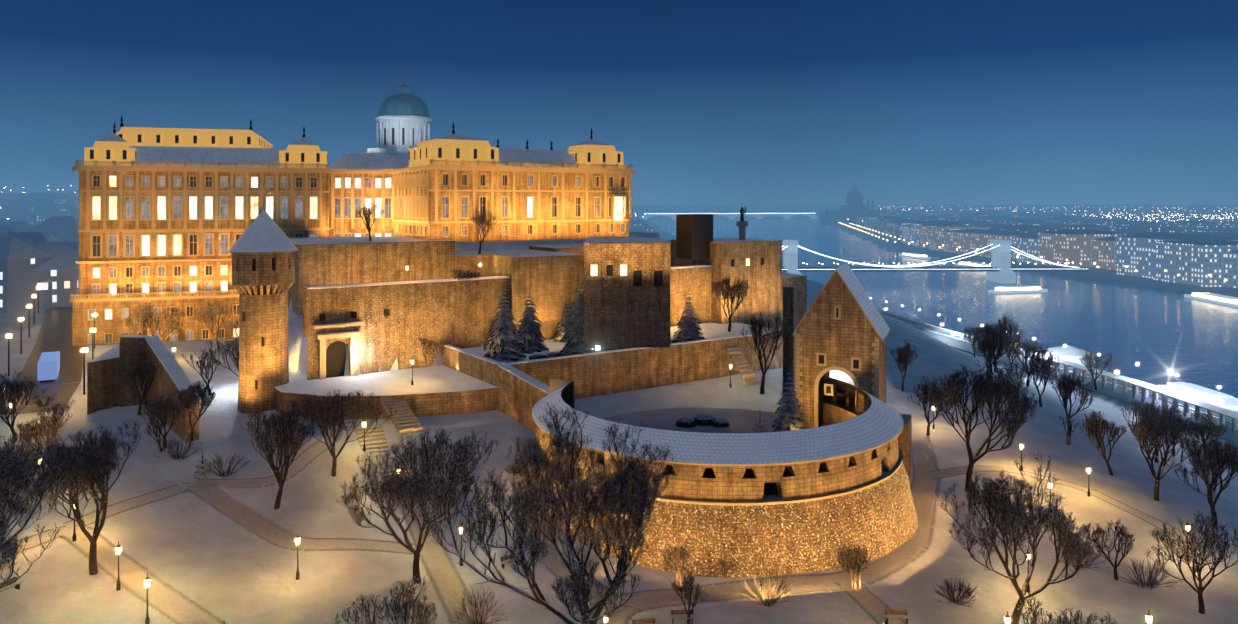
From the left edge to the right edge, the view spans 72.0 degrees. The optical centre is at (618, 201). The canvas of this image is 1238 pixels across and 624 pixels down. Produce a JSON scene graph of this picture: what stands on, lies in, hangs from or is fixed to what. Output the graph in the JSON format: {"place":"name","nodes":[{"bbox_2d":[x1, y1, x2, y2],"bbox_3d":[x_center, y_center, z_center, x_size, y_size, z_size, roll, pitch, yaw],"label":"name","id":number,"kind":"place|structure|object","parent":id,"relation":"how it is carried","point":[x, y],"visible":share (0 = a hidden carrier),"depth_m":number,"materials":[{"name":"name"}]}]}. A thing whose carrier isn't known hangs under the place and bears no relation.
{"place":"outdoors","nodes":[
{"label":"outdoors","id":0,"kind":"place"},
{"bbox_2d":[0,192,1237,623],"bbox_3d":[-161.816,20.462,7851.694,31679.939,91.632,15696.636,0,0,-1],"label":"ground","id":1,"kind":"structure","parent":0,"point":[208,558],"depth_m":91.05,"materials":[{"name":"white snow"}]},
{"bbox_2d":[0,435,45,526],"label":"bare tree","id":2,"kind":"object","parent":1,"relation":"on","point":[19,453],"visible":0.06,"depth_m":81.60,"materials":[{"name":"brown plant"}]},
{"bbox_2d":[0,369,47,441],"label":"bare tree","id":3,"kind":"object","parent":1,"relation":"on","point":[13,387],"visible":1,"depth_m":106.91,"materials":[{"name":"brown plant"}]},
{"bbox_2d":[5,490,49,513],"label":"bush","id":4,"kind":"object","parent":1,"relation":"on","point":[25,506],"visible":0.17,"depth_m":84.75,"materials":[{"name":"brown plant"}]},
{"bbox_2d":[0,194,78,312],"bbox_3d":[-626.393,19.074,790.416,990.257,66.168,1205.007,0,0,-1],"label":"town houses","id":5,"kind":"structure","parent":1,"relation":"on","point":[43,254],"depth_m":236.45,"materials":[{"name":"grey"}]},
{"bbox_2d":[10,404,72,466],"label":"bare tree","id":6,"kind":"object","parent":1,"relation":"on","point":[35,430],"visible":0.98,"depth_m":93.23,"materials":[{"name":"brown plant"}]},
{"bbox_2d":[0,433,83,588],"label":"bare tree","id":7,"kind":"object","parent":1,"relation":"on","point":[22,470],"visible":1,"depth_m":57.33,"materials":[{"name":"brown plant"}]},
{"bbox_2d":[28,392,57,406],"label":"bush","id":8,"kind":"object","parent":1,"relation":"on","point":[48,397],"visible":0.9,"depth_m":121.61,"materials":[{"name":"brown plant"}]},
{"bbox_2d":[0,306,85,415],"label":"road","id":9,"kind":"structure","parent":1,"relation":"on","point":[56,357],"depth_m":147.45,"materials":[{"name":"grey asphalt"}]},
{"bbox_2d":[0,207,96,394],"bbox_3d":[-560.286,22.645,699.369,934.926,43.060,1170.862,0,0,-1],"label":"street lamps","id":10,"kind":"object","parent":1,"relation":"on","point":[83,350],"visible":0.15,"depth_m":149.09,"materials":[{"name":"black metal"}]},
{"bbox_2d":[44,399,74,429],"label":"sapling","id":11,"kind":"object","parent":1,"relation":"on","point":[57,404],"visible":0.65,"depth_m":109.90,"materials":[{"name":"brown plant"}]},
{"bbox_2d":[33,419,141,574],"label":"bare tree","id":12,"kind":"object","parent":1,"relation":"on","point":[102,453],"visible":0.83,"depth_m":72.18,"materials":[{"name":"brown plant"}]},
{"bbox_2d":[117,354,156,414],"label":"bare tree","id":13,"kind":"object","parent":1,"relation":"on","point":[148,370],"visible":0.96,"depth_m":118.77,"materials":[{"name":"brown plant"}]},
{"bbox_2d":[123,302,186,339],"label":"bare tree","id":14,"kind":"object","parent":1,"relation":"on","point":[146,319],"visible":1,"depth_m":162.64,"materials":[{"name":"brown plant"}]},
{"bbox_2d":[145,419,167,451],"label":"sapling","id":15,"kind":"object","parent":1,"relation":"on","point":[154,431],"visible":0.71,"depth_m":104.23,"materials":[{"name":"brown plant"}]},
{"bbox_2d":[138,394,187,447],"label":"bare tree","id":16,"kind":"object","parent":1,"relation":"on","point":[158,410],"visible":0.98,"depth_m":104.59,"materials":[{"name":"brown plant"}]},
{"bbox_2d":[153,434,207,461],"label":"bush","id":17,"kind":"object","parent":1,"relation":"on","point":[180,455],"visible":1,"depth_m":101.59,"materials":[{"name":"brown plant"}]},
{"bbox_2d":[171,380,215,441],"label":"bare tree","id":18,"kind":"object","parent":1,"relation":"on","point":[188,396],"visible":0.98,"depth_m":106.79,"materials":[{"name":"brown plant"}]},
{"bbox_2d":[181,346,220,394],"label":"bare tree","id":19,"kind":"object","parent":1,"relation":"on","point":[204,363],"visible":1,"depth_m":128.14,"materials":[{"name":"brown plant"}]},
{"bbox_2d":[193,448,210,479],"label":"fir","id":20,"kind":"object","parent":1,"relation":"on","point":[201,465],"visible":0.88,"depth_m":96.18,"materials":[{"name":"green plant"}]},
{"bbox_2d":[193,298,234,348],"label":"bare tree","id":21,"kind":"object","parent":1,"relation":"on","point":[213,310],"visible":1,"depth_m":169.60,"materials":[{"name":"brown plant"}]},
{"bbox_2d":[208,336,238,376],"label":"bare tree","id":22,"kind":"object","parent":1,"relation":"on","point":[231,344],"visible":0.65,"depth_m":136.71,"materials":[{"name":"brown plant"}]},
{"bbox_2d":[196,450,251,477],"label":"bush","id":23,"kind":"object","parent":1,"relation":"on","point":[223,474],"visible":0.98,"depth_m":96.23,"materials":[{"name":"brown plant"}]},
{"bbox_2d":[226,319,238,336],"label":"bare tree","id":24,"kind":"object","parent":1,"relation":"on","point":[236,322],"visible":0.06,"depth_m":155.55,"materials":[{"name":"brown plant"}]},
{"bbox_2d":[247,408,266,436],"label":"sapling","id":25,"kind":"object","parent":1,"relation":"on","point":[258,417],"visible":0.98,"depth_m":106.35,"materials":[{"name":"brown plant"}]},
{"bbox_2d":[228,209,297,413],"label":"tower","id":26,"kind":"structure","parent":1,"relation":"on","point":[262,249],"depth_m":119.59,"materials":[{"name":"stone"}]},
{"bbox_2d":[240,397,321,508],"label":"bare tree","id":27,"kind":"object","parent":1,"relation":"on","point":[284,426],"visible":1,"depth_m":86.56,"materials":[{"name":"brown plant"}]},
{"bbox_2d":[329,394,349,429],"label":"fir","id":28,"kind":"object","parent":1,"relation":"on","point":[344,421],"visible":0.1,"depth_m":109.95,"materials":[{"name":"green plant"}]},
{"bbox_2d":[291,389,397,476],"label":"bare tree","id":29,"kind":"object","parent":1,"relation":"on","point":[335,407],"visible":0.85,"depth_m":95.34,"materials":[{"name":"brown plant"}]},
{"bbox_2d":[69,115,634,345],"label":"palace","id":30,"kind":"structure","parent":1,"relation":"on","point":[167,217],"depth_m":180.94,"materials":[{"name":"stone"}]},
{"bbox_2d":[365,84,431,155],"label":"dome","id":31,"kind":"structure","parent":30,"relation":"on","point":[403,119],"depth_m":290.40,"materials":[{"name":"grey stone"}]},
{"bbox_2d":[335,574,441,623],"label":"bare tree","id":32,"kind":"object","parent":1,"relation":"on","point":[404,605],"visible":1,"depth_m":59.51,"materials":[{"name":"brown plant"}]},
{"bbox_2d":[336,424,503,583],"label":"bare tree","id":33,"kind":"object","parent":1,"relation":"on","point":[420,492],"visible":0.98,"depth_m":73.50,"materials":[{"name":"brown plant"}]},
{"bbox_2d":[418,337,445,365],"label":"bare tree","id":34,"kind":"object","parent":1,"relation":"on","point":[430,347],"visible":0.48,"depth_m":134.74,"materials":[{"name":"plant"}]},
{"bbox_2d":[87,214,806,442],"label":"fortress walls","id":35,"kind":"structure","parent":1,"relation":"on","point":[376,306],"depth_m":132.47,"materials":[{"name":"stone"}]},
{"bbox_2d":[358,201,384,240],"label":"bare tree","id":36,"kind":"object","parent":35,"relation":"on","point":[366,212],"visible":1,"depth_m":165.82,"materials":[{"name":"brown plant"}]},
{"bbox_2d":[453,268,481,281],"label":"bush","id":37,"kind":"object","parent":35,"relation":"on","point":[466,275],"visible":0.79,"depth_m":140.58,"materials":[{"name":"plant"}]},
{"bbox_2d":[471,211,497,253],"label":"bare tree","id":38,"kind":"object","parent":35,"relation":"on","point":[480,222],"visible":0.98,"depth_m":173.36,"materials":[{"name":"brown plant"}]},
{"bbox_2d":[484,289,525,362],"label":"fir","id":39,"kind":"object","parent":35,"relation":"on","point":[504,343],"visible":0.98,"depth_m":127.09,"materials":[{"name":"green plant"}]},
{"bbox_2d":[517,292,548,353],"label":"fir","id":40,"kind":"object","parent":35,"relation":"on","point":[531,340],"visible":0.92,"depth_m":135.42,"materials":[{"name":"green plant"}]},
{"bbox_2d":[553,298,573,342],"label":"fir","id":41,"kind":"object","parent":35,"relation":"on","point":[561,333],"visible":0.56,"depth_m":145.50,"materials":[{"name":"green plant"}]},
{"bbox_2d":[560,281,597,352],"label":"fir","id":42,"kind":"object","parent":35,"relation":"on","point":[573,339],"visible":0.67,"depth_m":133.41,"materials":[{"name":"green plant"}]},
{"bbox_2d":[673,292,705,338],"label":"fir","id":43,"kind":"object","parent":35,"relation":"on","point":[689,326],"visible":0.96,"depth_m":146.53,"materials":[{"name":"green plant"}]},
{"bbox_2d":[447,585,507,623],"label":"bush","id":44,"kind":"object","parent":1,"relation":"on","point":[482,619],"visible":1,"depth_m":67.46,"materials":[{"name":"brown plant"}]},
{"bbox_2d":[505,462,523,473],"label":"bush","id":45,"kind":"object","parent":1,"relation":"on","point":[513,468],"visible":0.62,"depth_m":103.29,"materials":[{"name":"brown plant"}]},
{"bbox_2d":[0,206,1070,623],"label":"park furniture","id":46,"kind":"object","parent":1,"relation":"on","point":[404,420],"visible":0.67,"depth_m":109.38,"materials":[{"name":"brown wood"}]},
{"bbox_2d":[413,400,680,623],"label":"bare tree","id":47,"kind":"object","parent":1,"relation":"on","point":[641,500],"visible":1,"depth_m":58.87,"materials":[{"name":"brown plant"}]},
{"bbox_2d":[2,263,1189,623],"bbox_3d":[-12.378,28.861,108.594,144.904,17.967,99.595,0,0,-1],"label":"street lamps","id":48,"kind":"object","parent":1,"relation":"on","point":[118,585],"visible":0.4,"depth_m":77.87,"materials":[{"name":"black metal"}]},
{"bbox_2d":[0,421,1200,623],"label":"snow paths","id":49,"kind":"structure","parent":1,"relation":"on","point":[171,603],"depth_m":79.95,"materials":[{"name":"beige snow"}]},
{"bbox_2d":[658,543,695,591],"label":"sapling","id":50,"kind":"object","parent":49,"relation":"on","point":[681,556],"visible":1,"depth_m":75.92,"materials":[{"name":"brown plant"}]},
{"bbox_2d":[529,336,729,427],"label":"hedges","id":51,"kind":"object","parent":1,"relation":"on","point":[703,419],"visible":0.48,"depth_m":111.88,"materials":[{"name":"black plant"}]},
{"bbox_2d":[665,544,690,572],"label":"bare tree","id":52,"kind":"object","parent":1,"relation":"on","point":[670,564],"visible":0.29,"depth_m":79.99,"materials":[{"name":"brown plant"}]},
{"bbox_2d":[669,569,707,623],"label":"bare tree","id":53,"kind":"object","parent":1,"relation":"on","point":[687,588],"visible":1,"depth_m":69.61,"materials":[{"name":"brown plant"}]},
{"bbox_2d":[520,376,917,577],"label":"round bastion","id":54,"kind":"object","parent":1,"relation":"on","point":[746,497],"visible":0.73,"depth_m":83.13,"materials":[{"name":"stone"}]},
{"bbox_2d":[753,413,766,432],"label":"fir","id":55,"kind":"object","parent":54,"relation":"on","point":[759,429],"visible":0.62,"depth_m":102.21,"materials":[{"name":"green plant"}]},
{"bbox_2d":[772,373,804,431],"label":"fir","id":56,"kind":"object","parent":54,"relation":"on","point":[786,420],"visible":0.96,"depth_m":106.26,"materials":[{"name":"green plant"}]},
{"bbox_2d":[705,556,737,579],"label":"bush","id":57,"kind":"object","parent":1,"relation":"on","point":[722,566],"visible":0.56,"depth_m":79.37,"materials":[{"name":"brown plant"}]},
{"bbox_2d":[642,213,816,219],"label":"distant bridge","id":58,"kind":"structure","parent":1,"relation":"on","point":[784,216],"depth_m":3031.85,"materials":[{"name":"silver metal"}]},
{"bbox_2d":[708,274,751,331],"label":"bare tree","id":59,"kind":"object","parent":1,"relation":"on","point":[736,290],"visible":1,"depth_m":156.38,"materials":[{"name":"brown plant"}]},
{"bbox_2d":[741,308,782,393],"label":"bare tree","id":60,"kind":"object","parent":1,"relation":"on","point":[755,333],"visible":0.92,"depth_m":130.69,"materials":[{"name":"brown plant"}]},
{"bbox_2d":[740,566,793,606],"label":"bush","id":61,"kind":"object","parent":1,"relation":"on","point":[771,601],"visible":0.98,"depth_m":74.37,"materials":[{"name":"brown plant"}]},
{"bbox_2d":[783,263,911,480],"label":"gate tower","id":62,"kind":"structure","parent":1,"relation":"on","point":[842,326],"depth_m":108.62,"materials":[{"name":"stone"}]},
{"bbox_2d":[820,183,885,226],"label":"parliament building","id":63,"kind":"structure","parent":1,"relation":"on","point":[853,208],"depth_m":2072.50,"materials":[{"name":"blue stone"}]},
{"bbox_2d":[836,543,871,590],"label":"sapling","id":64,"kind":"object","parent":1,"relation":"on","point":[855,558],"visible":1,"depth_m":76.44,"materials":[{"name":"brown plant"}]},
{"bbox_2d":[839,544,868,571],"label":"bush","id":65,"kind":"object","parent":64,"relation":"attached to","point":[851,563],"visible":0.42,"depth_m":81.64,"materials":[{"name":"brown plant"}]},
{"bbox_2d":[889,339,919,391],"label":"bare tree","id":66,"kind":"object","parent":1,"relation":"on","point":[905,355],"visible":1,"depth_m":151.31,"materials":[{"name":"brown plant"}]},
{"bbox_2d":[907,375,955,435],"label":"bare tree","id":67,"kind":"object","parent":1,"relation":"on","point":[925,394],"visible":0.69,"depth_m":132.77,"materials":[{"name":"brown plant"}]},
{"bbox_2d":[629,210,1237,287],"bbox_3d":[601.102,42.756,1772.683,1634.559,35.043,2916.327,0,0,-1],"label":"city buildings","id":68,"kind":"structure","parent":1,"relation":"on","point":[1195,253],"depth_m":839.02,"materials":[{"name":"grey"}]},
{"bbox_2d":[782,239,1087,282],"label":"chain bridge","id":69,"kind":"structure","parent":1,"relation":"on","point":[1000,269],"depth_m":655.67,"materials":[{"name":"grey stone"}]},
{"bbox_2d":[928,575,976,607],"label":"bush","id":70,"kind":"object","parent":1,"relation":"on","point":[955,599],"visible":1,"depth_m":76.31,"materials":[{"name":"brown plant"}]},
{"bbox_2d":[669,235,1237,444],"bbox_3d":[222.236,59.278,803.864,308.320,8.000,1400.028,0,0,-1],"label":"quay and boats","id":71,"kind":"structure","parent":1,"relation":"on","point":[1221,404],"depth_m":274.13,"materials":[{"name":"grey stone"}]},
{"bbox_2d":[962,325,983,357],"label":"bare tree","id":72,"kind":"object","parent":1,"relation":"on","point":[968,332],"visible":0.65,"depth_m":259.90,"materials":[{"name":"black plant"}]},
{"bbox_2d":[927,358,1039,492],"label":"bare tree","id":73,"kind":"object","parent":1,"relation":"on","point":[980,390],"visible":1,"depth_m":106.00,"materials":[{"name":"brown plant"}]},
{"bbox_2d":[975,335,1001,377],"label":"bare tree","id":74,"kind":"object","parent":1,"relation":"on","point":[994,344],"visible":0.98,"depth_m":182.50,"materials":[{"name":"black plant"}]},
{"bbox_2d":[970,326,1013,371],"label":"bare tree","id":75,"kind":"object","parent":1,"relation":"on","point":[998,336],"visible":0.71,"depth_m":195.96,"materials":[{"name":"black plant"}]},
{"bbox_2d":[983,320,1015,365],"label":"bare tree","id":76,"kind":"object","parent":1,"relation":"on","point":[997,330],"visible":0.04,"depth_m":253.39,"materials":[{"name":"black plant"}]},
{"bbox_2d":[982,323,1017,372],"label":"bare tree","id":77,"kind":"object","parent":1,"relation":"on","point":[1005,334],"visible":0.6,"depth_m":204.90,"materials":[{"name":"black plant"}]},
{"bbox_2d":[980,313,1028,362],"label":"bare tree","id":78,"kind":"object","parent":1,"relation":"on","point":[1011,329],"visible":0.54,"depth_m":208.29,"materials":[{"name":"black plant"}]},
{"bbox_2d":[1002,337,1021,370],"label":"bare tree","id":79,"kind":"object","parent":1,"relation":"on","point":[1008,354],"visible":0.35,"depth_m":298.41,"materials":[{"name":"black plant"}]},
{"bbox_2d":[930,449,1096,623],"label":"bare tree","id":80,"kind":"object","parent":1,"relation":"on","point":[992,499],"visible":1,"depth_m":72.10,"materials":[{"name":"brown plant"}]},
{"bbox_2d":[1006,338,1056,386],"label":"bare tree","id":81,"kind":"object","parent":1,"relation":"on","point":[1034,350],"visible":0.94,"depth_m":204.39,"materials":[{"name":"black plant"}]},
{"bbox_2d":[1021,354,1059,406],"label":"bare tree","id":82,"kind":"object","parent":1,"relation":"on","point":[1045,366],"visible":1,"depth_m":163.04,"materials":[{"name":"black plant"}]},
{"bbox_2d":[1014,592,1116,623],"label":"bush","id":83,"kind":"object","parent":1,"relation":"on","point":[1034,619],"visible":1,"depth_m":60.63,"materials":[{"name":"brown plant"}]},
{"bbox_2d":[1053,416,1079,444],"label":"sapling","id":84,"kind":"object","parent":1,"relation":"on","point":[1070,421],"visible":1,"depth_m":131.42,"materials":[{"name":"brown plant"}]},
{"bbox_2d":[1048,369,1094,433],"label":"bare tree","id":85,"kind":"object","parent":1,"relation":"on","point":[1069,385],"visible":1,"depth_m":137.78,"materials":[{"name":"brown plant"}]},
{"bbox_2d":[1051,539,1112,571],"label":"bush","id":86,"kind":"object","parent":1,"relation":"on","point":[1086,563],"visible":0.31,"depth_m":86.32,"materials":[{"name":"brown plant"}]},
{"bbox_2d":[1079,348,1121,389],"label":"bare tree","id":87,"kind":"object","parent":1,"relation":"on","point":[1090,362],"visible":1,"depth_m":269.72,"materials":[{"name":"black plant"}]},
{"bbox_2d":[1079,410,1126,475],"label":"bare tree","id":88,"kind":"object","parent":1,"relation":"on","point":[1097,426],"visible":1,"depth_m":118.42,"materials":[{"name":"brown plant"}]},
{"bbox_2d":[1085,518,1134,579],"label":"bare tree","id":89,"kind":"object","parent":1,"relation":"on","point":[1121,532],"visible":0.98,"depth_m":84.03,"materials":[{"name":"brown plant"}]},
{"bbox_2d":[1106,556,1182,588],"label":"bush","id":90,"kind":"object","parent":1,"relation":"on","point":[1152,583],"visible":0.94,"depth_m":83.10,"materials":[{"name":"brown plant"}]},
{"bbox_2d":[1119,397,1199,500],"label":"bare tree","id":91,"kind":"object","parent":1,"relation":"on","point":[1152,430],"visible":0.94,"depth_m":110.34,"materials":[{"name":"brown plant"}]},
{"bbox_2d":[1132,399,1188,462],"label":"bare tree","id":92,"kind":"object","parent":1,"relation":"on","point":[1157,450],"visible":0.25,"depth_m":134.99,"materials":[{"name":"black plant"}]},
{"bbox_2d":[1144,509,1237,613],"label":"bare tree","id":93,"kind":"object","parent":1,"relation":"on","point":[1207,538],"visible":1,"depth_m":78.06,"materials":[{"name":"brown plant"}]},
{"bbox_2d":[1184,411,1218,449],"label":"bare tree","id":94,"kind":"object","parent":1,"relation":"on","point":[1200,417],"visible":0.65,"depth_m":200.90,"materials":[{"name":"black plant"}]},
{"bbox_2d":[1173,432,1237,528],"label":"bare tree","id":95,"kind":"object","parent":1,"relation":"on","point":[1227,459],"visible":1,"depth_m":101.29,"materials":[{"name":"brown plant"}]},
{"bbox_2d":[1189,417,1228,447],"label":"bare tree","id":96,"kind":"object","parent":1,"relation":"on","point":[1202,429],"visible":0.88,"depth_m":185.68,"materials":[{"name":"black plant"}]},
{"bbox_2d":[0,0,1237,204],"label":"sky","id":97,"kind":"structure","parent":0,"point":[708,102],"materials":[{"name":"blue"}]},
{"bbox_2d":[10,185,1237,388],"bbox_3d":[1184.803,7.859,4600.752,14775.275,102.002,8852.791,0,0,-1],"label":"city lamp globes","id":98,"kind":"object","parent":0,"point":[1042,257],"visible":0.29,"depth_m":2750.57,"materials":[{"name":"white glass"}]},
{"bbox_2d":[632,205,1237,397],"bbox_3d":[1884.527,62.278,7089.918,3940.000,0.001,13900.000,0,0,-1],"label":"river water","id":99,"kind":"structure","parent":0,"point":[1158,337],"depth_m":505.98,"materials":[{"name":"blue liquid"}]}
]}

